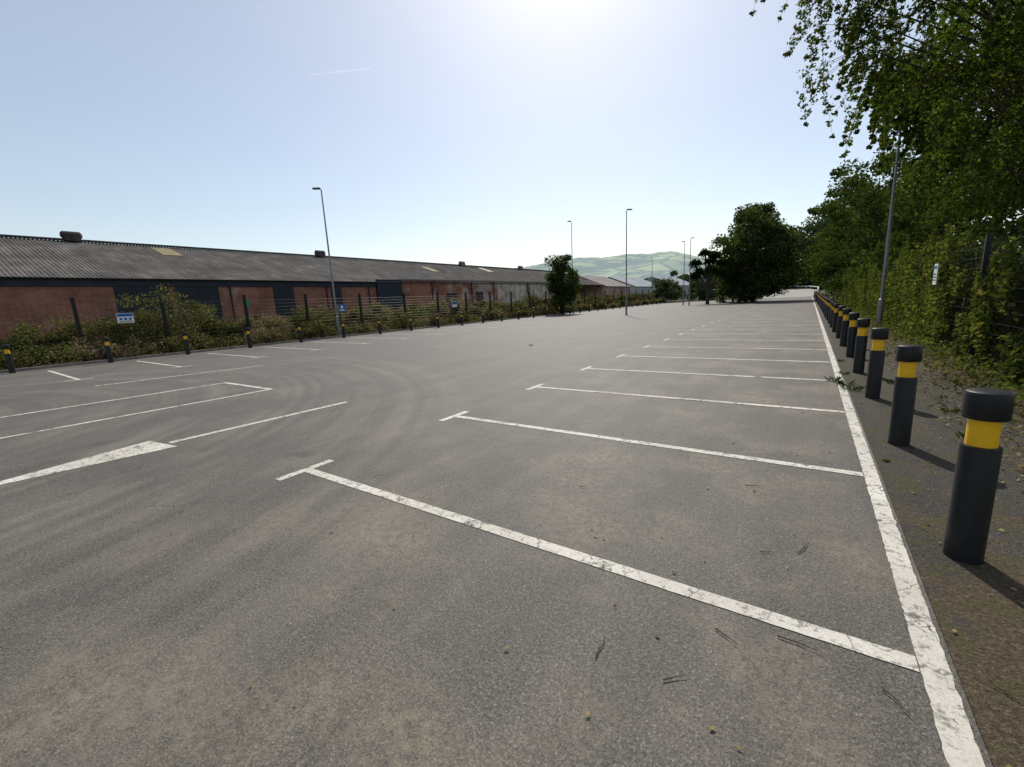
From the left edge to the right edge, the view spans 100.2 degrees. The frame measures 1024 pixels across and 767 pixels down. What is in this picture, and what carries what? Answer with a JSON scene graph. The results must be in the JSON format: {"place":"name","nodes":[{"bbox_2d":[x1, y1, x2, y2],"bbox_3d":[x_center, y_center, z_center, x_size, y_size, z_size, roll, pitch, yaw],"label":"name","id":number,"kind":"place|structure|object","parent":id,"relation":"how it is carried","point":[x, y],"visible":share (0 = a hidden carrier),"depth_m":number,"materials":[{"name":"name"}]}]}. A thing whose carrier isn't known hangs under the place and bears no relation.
{"place":"outdoors","nodes":[
{"label":"outdoors","id":0,"kind":"place"},
{"bbox_2d":[0,231,602,349],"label":"warehouse","id":1,"kind":"structure","parent":0,"point":[48,270],"depth_m":35.14,"materials":[{"name":"brick"}]},
{"bbox_2d":[2,299,701,369],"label":"verge ground","id":2,"kind":"structure","parent":0,"point":[292,340],"depth_m":23.69,"materials":[{"name":"soil"}]},
{"bbox_2d":[1,331,31,350],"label":"bush","id":3,"kind":"object","parent":2,"relation":"on","point":[17,337],"visible":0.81,"depth_m":17.77,"materials":[{"name":"green plant"}]},
{"bbox_2d":[0,344,36,369],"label":"bush","id":4,"kind":"object","parent":2,"relation":"on","point":[2,361],"visible":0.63,"depth_m":16.77,"materials":[{"name":"green plant"}]},
{"bbox_2d":[0,332,87,367],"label":"bush","id":5,"kind":"object","parent":2,"relation":"on","point":[41,352],"visible":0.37,"depth_m":18.19,"materials":[{"name":"green plant"}]},
{"bbox_2d":[1,320,104,361],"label":"bush","id":6,"kind":"object","parent":2,"relation":"on","point":[49,335],"visible":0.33,"depth_m":19.42,"materials":[{"name":"green plant"}]},
{"bbox_2d":[8,304,160,357],"bbox_3d":[-20.137,-2.391,20.682,3.380,2.798,5.494,5,13,34],"label":"bush","id":7,"kind":"object","parent":2,"relation":"on","point":[113,328],"visible":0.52,"depth_m":20.59,"materials":[{"name":"green plant"}]},
{"bbox_2d":[43,335,156,360],"bbox_3d":[-17.968,-1.534,18.882,1.410,1.380,3.801,5,13,34],"label":"bush","id":8,"kind":"object","parent":2,"relation":"on","point":[99,351],"visible":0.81,"depth_m":18.64,"materials":[{"name":"plant"}]},
{"bbox_2d":[100,283,214,351],"bbox_3d":[-17.903,-3.211,22.136,4.319,3.716,4.469,-1,11,10],"label":"bush","id":9,"kind":"object","parent":2,"relation":"on","point":[153,314],"visible":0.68,"depth_m":21.78,"materials":[{"name":"green plant"}]},
{"bbox_2d":[145,303,243,348],"bbox_3d":[-17.797,-3.051,23.778,3.320,2.727,4.474,-1,11,9],"label":"bush","id":10,"kind":"object","parent":2,"relation":"on","point":[209,330],"visible":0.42,"depth_m":23.85,"materials":[{"name":"green plant"}]},
{"bbox_2d":[159,332,240,351],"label":"bush","id":11,"kind":"object","parent":2,"relation":"on","point":[207,343],"visible":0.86,"depth_m":21.79,"materials":[{"name":"green plant"}]},
{"bbox_2d":[198,313,273,342],"bbox_3d":[-16.898,-3.177,25.692,3.270,2.115,4.308,5,13,34],"label":"bush","id":12,"kind":"object","parent":2,"relation":"on","point":[235,329],"visible":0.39,"depth_m":24.89,"materials":[{"name":"green plant"}]},
{"bbox_2d":[236,327,298,345],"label":"bush","id":13,"kind":"object","parent":2,"relation":"on","point":[269,338],"visible":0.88,"depth_m":24.35,"materials":[{"name":"plant"}]},
{"bbox_2d":[234,310,303,339],"bbox_3d":[-15.019,-3.598,26.499,4.036,2.198,3.416,-8,12,-27],"label":"bush","id":14,"kind":"object","parent":2,"relation":"on","point":[264,320],"visible":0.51,"depth_m":26.00,"materials":[{"name":"plant"}]},
{"bbox_2d":[257,309,325,338],"bbox_3d":[-14.516,-3.826,27.714,3.078,2.076,4.482,5,13,34],"label":"bush","id":15,"kind":"object","parent":2,"relation":"on","point":[292,321],"visible":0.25,"depth_m":27.49,"materials":[{"name":"green plant"}]},
{"bbox_2d":[276,303,344,338],"bbox_3d":[-13.893,-4.195,28.856,3.712,2.638,5.638,5,13,34],"label":"bush","id":16,"kind":"object","parent":2,"relation":"on","point":[322,319],"visible":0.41,"depth_m":28.47,"materials":[{"name":"green plant"}]},
{"bbox_2d":[0,304,623,369],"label":"undergrowth","id":17,"kind":"object","parent":2,"relation":"on","point":[132,345],"visible":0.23,"depth_m":21.79,"materials":[{"name":"plant"}]},
{"bbox_2d":[295,319,348,337],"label":"bush","id":18,"kind":"object","parent":2,"relation":"on","point":[311,330],"visible":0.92,"depth_m":26.87,"materials":[{"name":"green plant"}]},
{"bbox_2d":[0,290,648,364],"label":"fence","id":19,"kind":"object","parent":2,"relation":"on","point":[76,317],"visible":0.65,"depth_m":24.06,"materials":[{"name":"metal"}]},
{"bbox_2d":[116,313,134,322],"bbox_3d":[-17.855,-3.022,19.772,0.018,0.450,0.600,5,13,34],"label":"sign","id":20,"kind":"object","parent":19,"relation":"attached to","point":[125,317],"visible":1,"depth_m":19.77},
{"bbox_2d":[312,187,340,335],"bbox_3d":[-11.903,-7.608,27.554,0.590,9.380,0.280,-5,11,-10],"label":"street lamp","id":21,"kind":"object","parent":2,"relation":"on","point":[336,314],"visible":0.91,"depth_m":27.61,"materials":[{"name":"metal"}]},
{"bbox_2d":[311,304,362,334],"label":"bush","id":22,"kind":"object","parent":2,"relation":"on","point":[346,318],"visible":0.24,"depth_m":30.60,"materials":[{"name":"green plant"}]},
{"bbox_2d":[333,307,373,332],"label":"bush","id":23,"kind":"object","parent":2,"relation":"on","point":[365,313],"visible":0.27,"depth_m":31.65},
{"bbox_2d":[346,319,388,333],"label":"bush","id":24,"kind":"object","parent":2,"relation":"on","point":[367,327],"visible":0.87,"depth_m":29.79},
{"bbox_2d":[350,303,394,328],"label":"bush","id":25,"kind":"object","parent":2,"relation":"on","point":[377,315],"visible":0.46,"depth_m":32.78,"materials":[{"name":"green plant"}]},
{"bbox_2d":[371,302,410,327],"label":"bush","id":26,"kind":"object","parent":2,"relation":"on","point":[386,310],"visible":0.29,"depth_m":34.70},
{"bbox_2d":[380,311,421,329],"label":"bush","id":27,"kind":"object","parent":2,"relation":"on","point":[402,323],"visible":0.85,"depth_m":32.50,"materials":[{"name":"green plant"}]},
{"bbox_2d":[384,301,427,325],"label":"bush","id":28,"kind":"object","parent":2,"relation":"on","point":[410,307],"visible":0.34,"depth_m":36.38,"materials":[{"name":"green plant"}]},
{"bbox_2d":[408,307,432,325],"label":"bush","id":29,"kind":"object","parent":2,"relation":"on","point":[417,309],"visible":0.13,"depth_m":37.17,"materials":[{"name":"green plant"}]},
{"bbox_2d":[401,302,451,322],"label":"bush","id":30,"kind":"object","parent":2,"relation":"on","point":[445,311],"visible":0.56,"depth_m":37.96,"materials":[{"name":"green plant"}]},
{"bbox_2d":[415,312,456,326],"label":"bush","id":31,"kind":"object","parent":2,"relation":"on","point":[434,319],"visible":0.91,"depth_m":35.28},
{"bbox_2d":[425,296,468,321],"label":"bush","id":32,"kind":"object","parent":2,"relation":"on","point":[449,304],"visible":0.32,"depth_m":40.02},
{"bbox_2d":[447,311,478,323],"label":"bush","id":33,"kind":"object","parent":2,"relation":"on","point":[457,319],"visible":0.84,"depth_m":38.12,"materials":[{"name":"green plant"}]},
{"bbox_2d":[445,300,484,319],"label":"bush","id":34,"kind":"object","parent":2,"relation":"on","point":[471,306],"visible":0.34,"depth_m":42.15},
{"bbox_2d":[469,299,502,316],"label":"bush","id":35,"kind":"object","parent":2,"relation":"on","point":[487,305],"visible":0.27,"depth_m":43.70,"materials":[{"name":"green plant"}]},
{"bbox_2d":[476,308,506,320],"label":"bush","id":36,"kind":"object","parent":2,"relation":"on","point":[488,313],"visible":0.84,"depth_m":41.41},
{"bbox_2d":[471,302,516,317],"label":"bush","id":37,"kind":"object","parent":2,"relation":"on","point":[500,307],"visible":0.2,"depth_m":46.58,"materials":[{"name":"green plant"}]},
{"bbox_2d":[502,300,525,317],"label":"bush","id":38,"kind":"object","parent":2,"relation":"on","point":[507,305],"visible":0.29,"depth_m":47.47,"materials":[{"name":"green plant"}]},
{"bbox_2d":[512,307,530,317],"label":"bush","id":39,"kind":"object","parent":2,"relation":"on","point":[523,313],"visible":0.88,"depth_m":45.78,"materials":[{"name":"green plant"}]},
{"bbox_2d":[514,298,542,315],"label":"bush","id":40,"kind":"object","parent":2,"relation":"on","point":[537,301],"visible":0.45,"depth_m":49.86,"materials":[{"name":"green plant"}]},
{"bbox_2d":[522,293,553,308],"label":"bush","id":41,"kind":"object","parent":2,"relation":"on","point":[532,298],"visible":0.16,"depth_m":52.49,"materials":[{"name":"green plant"}]},
{"bbox_2d":[536,304,556,314],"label":"bush","id":42,"kind":"object","parent":2,"relation":"on","point":[543,308],"visible":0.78,"depth_m":49.86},
{"bbox_2d":[544,254,582,313],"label":"tree","id":43,"kind":"object","parent":2,"relation":"on","point":[561,289],"visible":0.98,"depth_m":49.58,"materials":[{"name":"green plant"}]},
{"bbox_2d":[594,300,606,309],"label":"bush","id":44,"kind":"object","parent":2,"relation":"on","point":[602,303],"visible":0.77,"depth_m":63.06,"materials":[{"name":"green plant"}]},
{"bbox_2d":[593,293,614,304],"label":"bush","id":45,"kind":"object","parent":2,"relation":"on","point":[609,299],"visible":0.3,"depth_m":70.14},
{"bbox_2d":[652,277,682,301],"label":"tree","id":46,"kind":"object","parent":2,"relation":"on","point":[672,281],"visible":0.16,"depth_m":99.69,"materials":[{"name":"green plant"}]},
{"bbox_2d":[649,278,686,301],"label":"tree","id":47,"kind":"object","parent":2,"relation":"on","point":[670,292],"visible":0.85,"depth_m":92.53,"materials":[{"name":"green plant"}]},
{"bbox_2d":[132,297,734,348],"bbox_3d":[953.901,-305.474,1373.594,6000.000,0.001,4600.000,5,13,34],"label":"ground","id":48,"kind":"structure","parent":0,"point":[666,300],"depth_m":103.11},
{"bbox_2d":[0,303,659,372],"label":"kerb","id":49,"kind":"structure","parent":48,"relation":"on","point":[91,362],"depth_m":22.03,"materials":[{"name":"concrete"}]},
{"bbox_2d":[646,277,690,299],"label":"industrial shed","id":50,"kind":"structure","parent":48,"relation":"on","point":[686,286],"depth_m":150.68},
{"bbox_2d":[669,270,704,281],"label":"tree","id":51,"kind":"object","parent":48,"relation":"on","point":[675,273],"visible":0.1,"depth_m":174.62,"materials":[{"name":"green plant"}]},
{"bbox_2d":[687,279,716,300],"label":"tree","id":52,"kind":"object","parent":48,"relation":"on","point":[692,286],"visible":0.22,"depth_m":103.47,"materials":[{"name":"green plant"}]},
{"bbox_2d":[688,280,718,300],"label":"tree","id":53,"kind":"object","parent":48,"relation":"on","point":[700,291],"visible":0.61,"depth_m":93.65,"materials":[{"name":"green plant"}]},
{"bbox_2d":[715,270,771,302],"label":"tree","id":54,"kind":"object","parent":48,"relation":"on","point":[728,289],"visible":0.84,"depth_m":62.44,"materials":[{"name":"green plant"}]},
{"bbox_2d":[757,224,811,288],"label":"tree","id":55,"kind":"object","parent":48,"relation":"on","point":[798,268],"visible":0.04,"depth_m":148.27,"materials":[{"name":"green plant"}]},
{"bbox_2d":[777,215,827,289],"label":"tree","id":56,"kind":"object","parent":48,"relation":"on","point":[811,229],"visible":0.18,"depth_m":141.70,"materials":[{"name":"green plant"}]},
{"bbox_2d":[0,296,992,766],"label":"car park surface","id":57,"kind":"object","parent":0,"point":[134,632],"visible":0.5,"depth_m":2.89,"materials":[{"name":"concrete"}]},
{"bbox_2d":[1,345,15,372],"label":"bollard","id":58,"kind":"object","parent":57,"relation":"on","point":[9,360],"visible":0.97,"depth_m":15.70,"materials":[{"name":"plastic"}]},
{"bbox_2d":[102,338,113,362],"bbox_3d":[-16.902,-1.370,17.933,0.200,1.100,0.200,4,13,34],"label":"bollard","id":59,"kind":"object","parent":57,"relation":"on","point":[108,351],"visible":0.98,"depth_m":17.88,"materials":[{"name":"plastic"}]},
{"bbox_2d":[0,382,271,438],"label":"box marking","id":60,"kind":"object","parent":57,"relation":"on","point":[140,412],"visible":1,"depth_m":8.61,"materials":[{"name":"paint"}]},
{"bbox_2d":[0,402,346,484],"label":"arrow marking","id":61,"kind":"object","parent":57,"relation":"on","point":[140,448],"visible":1,"depth_m":5.48,"materials":[{"name":"paint"}]},
{"bbox_2d":[182,332,190,354],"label":"bollard","id":62,"kind":"object","parent":57,"relation":"on","point":[186,344],"visible":0.97,"depth_m":20.05,"materials":[{"name":"plastic"}]},
{"bbox_2d":[245,328,251,347],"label":"bollard","id":63,"kind":"object","parent":57,"relation":"on","point":[247,330],"visible":0.94,"depth_m":22.23,"materials":[{"name":"plastic"}]},
{"bbox_2d":[297,324,302,342],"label":"bollard","id":64,"kind":"object","parent":57,"relation":"on","point":[300,333],"visible":0.96,"depth_m":24.43,"materials":[{"name":"plastic"}]},
{"bbox_2d":[276,459,919,671],"bbox_3d":[-0.234,1.089,3.291,4.941,0.001,0.620,5,13,34],"label":"bay marking","id":65,"kind":"object","parent":57,"relation":"on","point":[899,658],"visible":1,"depth_m":2.52,"materials":[{"name":"paint"}]},
{"bbox_2d":[172,330,1023,766],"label":"leaf litter","id":66,"kind":"object","parent":57,"relation":"on","point":[794,534],"visible":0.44,"depth_m":2.89,"materials":[{"name":"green plant"}]},
{"bbox_2d":[625,209,631,314],"bbox_3d":[10.542,-10.822,38.682,0.590,9.380,0.280,-3,11,0],"label":"street lamp","id":67,"kind":"object","parent":57,"relation":"on","point":[626,265],"visible":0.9,"depth_m":38.68,"materials":[{"name":"metal"}]},
{"bbox_2d":[438,411,862,475],"bbox_3d":[1.113,0.656,5.229,4.940,0.001,0.620,5,13,34],"label":"bay marking","id":68,"kind":"object","parent":57,"relation":"on","point":[704,451],"visible":1,"depth_m":4.76,"materials":[{"name":"paint"}]},
{"bbox_2d":[525,384,844,412],"bbox_3d":[2.460,0.222,7.167,4.939,0.001,0.620,5,13,34],"label":"bay marking","id":69,"kind":"object","parent":57,"relation":"on","point":[539,385],"visible":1,"depth_m":6.86,"materials":[{"name":"paint"}]},
{"bbox_2d":[688,237,694,305],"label":"street lamp","id":70,"kind":"object","parent":57,"relation":"on","point":[689,274],"visible":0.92,"depth_m":60.24,"materials":[{"name":"metal"}]},
{"bbox_2d":[581,366,835,380],"bbox_3d":[3.807,-0.212,9.106,4.940,0.001,0.620,5,13,34],"label":"bay marking","id":71,"kind":"object","parent":57,"relation":"on","point":[589,367],"visible":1,"depth_m":8.90,"materials":[{"name":"paint"}]},
{"bbox_2d":[686,248,731,303],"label":"cabbage tree","id":72,"kind":"object","parent":57,"relation":"on","point":[721,272],"visible":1,"depth_m":62.68,"materials":[{"name":"green plant"}]},
{"bbox_2d":[617,354,821,361],"bbox_3d":[5.153,-0.646,11.045,4.940,0.001,0.620,5,13,34],"label":"bay marking","id":73,"kind":"object","parent":57,"relation":"on","point":[720,358],"visible":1,"depth_m":10.98,"materials":[{"name":"paint"}]},
{"bbox_2d":[642,346,826,349],"bbox_3d":[6.500,-1.079,12.984,4.940,0.001,0.620,5,13,34],"label":"bay marking","id":74,"kind":"object","parent":57,"relation":"on","point":[750,348],"visible":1,"depth_m":12.54,"materials":[{"name":"paint"}]},
{"bbox_2d":[709,201,810,301],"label":"tree","id":75,"kind":"object","parent":57,"relation":"on","point":[745,251],"visible":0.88,"depth_m":60.68,"materials":[{"name":"green plant"}]},
{"bbox_2d":[833,379,854,386],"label":"grass tuft","id":76,"kind":"object","parent":57,"relation":"on","point":[840,382],"visible":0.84,"depth_m":7.32,"materials":[{"name":"green plant"}]},
{"bbox_2d":[812,296,985,766],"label":"edge line marking","id":77,"kind":"object","parent":57,"relation":"on","point":[960,747],"visible":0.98,"depth_m":2.10,"materials":[{"name":"paint"}]},
{"bbox_2d":[0,0,1023,267],"label":"sky","id":78,"kind":"structure","parent":0,"point":[472,132],"materials":[{"name":"blue"}]},
{"bbox_2d":[577,275,629,297],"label":"industrial shed","id":79,"kind":"structure","parent":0,"point":[609,285],"depth_m":102.67,"materials":[{"name":"metal"}]},
{"bbox_2d":[523,251,706,278],"bbox_3d":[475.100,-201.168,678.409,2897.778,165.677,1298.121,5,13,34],"label":"hill","id":80,"kind":"structure","parent":0,"point":[660,264],"depth_m":1008.82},
{"bbox_2d":[608,277,655,293],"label":"industrial shed","id":81,"kind":"structure","parent":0,"point":[637,284],"depth_m":120.29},
{"bbox_2d":[763,289,816,297],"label":"road","id":82,"kind":"structure","parent":0,"point":[800,292],"depth_m":104.86,"materials":[{"name":"asphalt"}]},
{"bbox_2d":[813,296,1023,766],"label":"footway","id":83,"kind":"structure","parent":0,"point":[979,609],"depth_m":2.73,"materials":[{"name":"asphalt"}]},
{"bbox_2d":[830,302,836,327],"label":"bollard","id":84,"kind":"object","parent":83,"relation":"on","point":[831,316],"visible":0.62,"depth_m":17.76,"materials":[{"name":"plastic"}]},
{"bbox_2d":[832,304,839,331],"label":"bollard","id":85,"kind":"object","parent":83,"relation":"on","point":[835,317],"visible":0.84,"depth_m":15.84,"materials":[{"name":"plastic"}]},
{"bbox_2d":[835,306,845,337],"bbox_3d":[10.716,-1.979,13.967,0.200,1.100,0.200,6,14,34],"label":"bollard","id":86,"kind":"object","parent":83,"relation":"on","point":[839,322],"visible":0.75,"depth_m":13.91,"materials":[{"name":"plastic"}]},
{"bbox_2d":[839,309,851,345],"bbox_3d":[9.397,-1.555,12.075,0.200,1.100,0.200,5,13,34],"label":"bollard","id":87,"kind":"object","parent":83,"relation":"on","point":[844,328],"visible":0.87,"depth_m":12.02,"materials":[{"name":"plastic"}]},
{"bbox_2d":[846,312,859,356],"bbox_3d":[8.068,-1.125,10.153,0.200,1.100,0.200,4,14,34],"label":"bollard","id":88,"kind":"object","parent":83,"relation":"on","point":[853,317],"visible":0.8,"depth_m":10.09,"materials":[{"name":"plastic"}]},
{"bbox_2d":[840,384,865,391],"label":"grass tuft","id":89,"kind":"object","parent":83,"relation":"on","point":[855,388],"visible":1,"depth_m":6.92,"materials":[{"name":"green plant"}]},
{"bbox_2d":[852,318,869,372],"bbox_3d":[6.730,-0.701,8.260,0.200,1.100,0.200,5,14,34],"label":"bollard","id":90,"kind":"object","parent":83,"relation":"on","point":[862,324],"visible":0.98,"depth_m":8.20,"materials":[{"name":"plastic"}]},
{"bbox_2d":[865,327,888,398],"bbox_3d":[5.404,-0.275,6.356,0.200,1.100,0.200,5,14,34],"label":"bollard","id":91,"kind":"object","parent":83,"relation":"on","point":[879,336],"visible":0.96,"depth_m":6.30,"materials":[{"name":"plastic"}]},
{"bbox_2d":[888,345,922,446],"bbox_3d":[4.085,0.149,4.462,0.200,1.100,0.200,4,12,34],"label":"bollard","id":92,"kind":"object","parent":83,"relation":"on","point":[908,357],"visible":0.95,"depth_m":4.41,"materials":[{"name":"plastic"}]},
{"bbox_2d":[943,387,1015,564],"bbox_3d":[2.756,0.578,2.548,0.200,1.100,0.200,5,13,34],"label":"bollard","id":93,"kind":"object","parent":83,"relation":"on","point":[987,412],"visible":0.97,"depth_m":2.49,"materials":[{"name":"plastic"}]},
{"bbox_2d":[824,294,1023,426],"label":"verge ground","id":94,"kind":"structure","parent":0,"point":[965,376],"depth_m":7.71,"materials":[{"name":"soil"}]},
{"bbox_2d":[803,224,848,290],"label":"tree","id":95,"kind":"object","parent":94,"relation":"on","point":[824,280],"visible":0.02,"depth_m":76.35,"materials":[{"name":"green plant"}]},
{"bbox_2d":[800,203,862,281],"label":"tree","id":96,"kind":"object","parent":94,"relation":"on","point":[812,212],"visible":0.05,"depth_m":60.69,"materials":[{"name":"green plant"}]},
{"bbox_2d":[802,161,942,297],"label":"tree","id":97,"kind":"object","parent":94,"relation":"on","point":[839,235],"visible":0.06,"depth_m":47.78,"materials":[{"name":"green plant"}]},
{"bbox_2d":[809,158,940,299],"bbox_3d":[33.066,-13.763,39.230,9.497,12.818,9.832,5,13,34],"label":"tree","id":98,"kind":"object","parent":94,"relation":"on","point":[850,183],"visible":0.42,"depth_m":38.61,"materials":[{"name":"green plant"}]},
{"bbox_2d":[748,0,1023,235],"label":"birch tree","id":99,"kind":"object","parent":94,"relation":"on","point":[995,35],"visible":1,"depth_m":9.41,"materials":[{"name":"green plant"}]},
{"bbox_2d":[876,131,901,325],"bbox_3d":[14.671,-6.038,16.312,0.590,7.879,0.280,5,13,34],"label":"street lamp","id":100,"kind":"object","parent":94,"relation":"on","point":[880,307],"visible":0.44,"depth_m":16.55,"materials":[{"name":"metal"}]},
{"bbox_2d":[809,153,982,290],"bbox_3d":[27.233,-10.883,31.297,8.084,10.667,9.500,-10,13,-35],"label":"tree","id":101,"kind":"object","parent":94,"relation":"on","point":[880,216],"visible":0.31,"depth_m":31.45,"materials":[{"name":"green plant"}]},
{"bbox_2d":[833,0,1023,237],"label":"tree","id":102,"kind":"object","parent":94,"relation":"on","point":[985,200],"visible":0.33,"depth_m":13.79,"materials":[{"name":"green plant"}]},
{"bbox_2d":[835,299,1023,428],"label":"ground ivy","id":103,"kind":"object","parent":94,"relation":"on","point":[972,371],"visible":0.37,"depth_m":8.04,"materials":[{"name":"green plant"}]},
{"bbox_2d":[843,90,1023,281],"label":"tree","id":104,"kind":"object","parent":94,"relation":"on","point":[889,165],"visible":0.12,"depth_m":24.03,"materials":[{"name":"green plant"}]},
{"bbox_2d":[852,311,1023,493],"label":"brown leaf litter","id":105,"kind":"object","parent":94,"relation":"on","point":[959,395],"visible":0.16,"depth_m":6.92,"materials":[{"name":"plant"}]},
{"bbox_2d":[858,18,1023,268],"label":"tree","id":106,"kind":"object","parent":94,"relation":"on","point":[901,222],"visible":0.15,"depth_m":18.78,"materials":[{"name":"green plant"}]},
{"bbox_2d":[866,231,1023,383],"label":"fence","id":107,"kind":"object","parent":94,"relation":"on","point":[988,244],"visible":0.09,"depth_m":8.20,"materials":[{"name":"metal"}]},
{"bbox_2d":[840,216,1023,384],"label":"ivy","id":108,"kind":"object","parent":107,"relation":"attached to","point":[861,295],"visible":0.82,"depth_m":10.06,"materials":[{"name":"green plant"}]},
{"bbox_2d":[932,263,938,284],"bbox_3d":[10.459,-2.699,10.576,0.018,0.500,0.340,5,13,34],"label":"sign","id":109,"kind":"object","parent":107,"relation":"attached to","point":[935,274],"visible":1,"depth_m":10.54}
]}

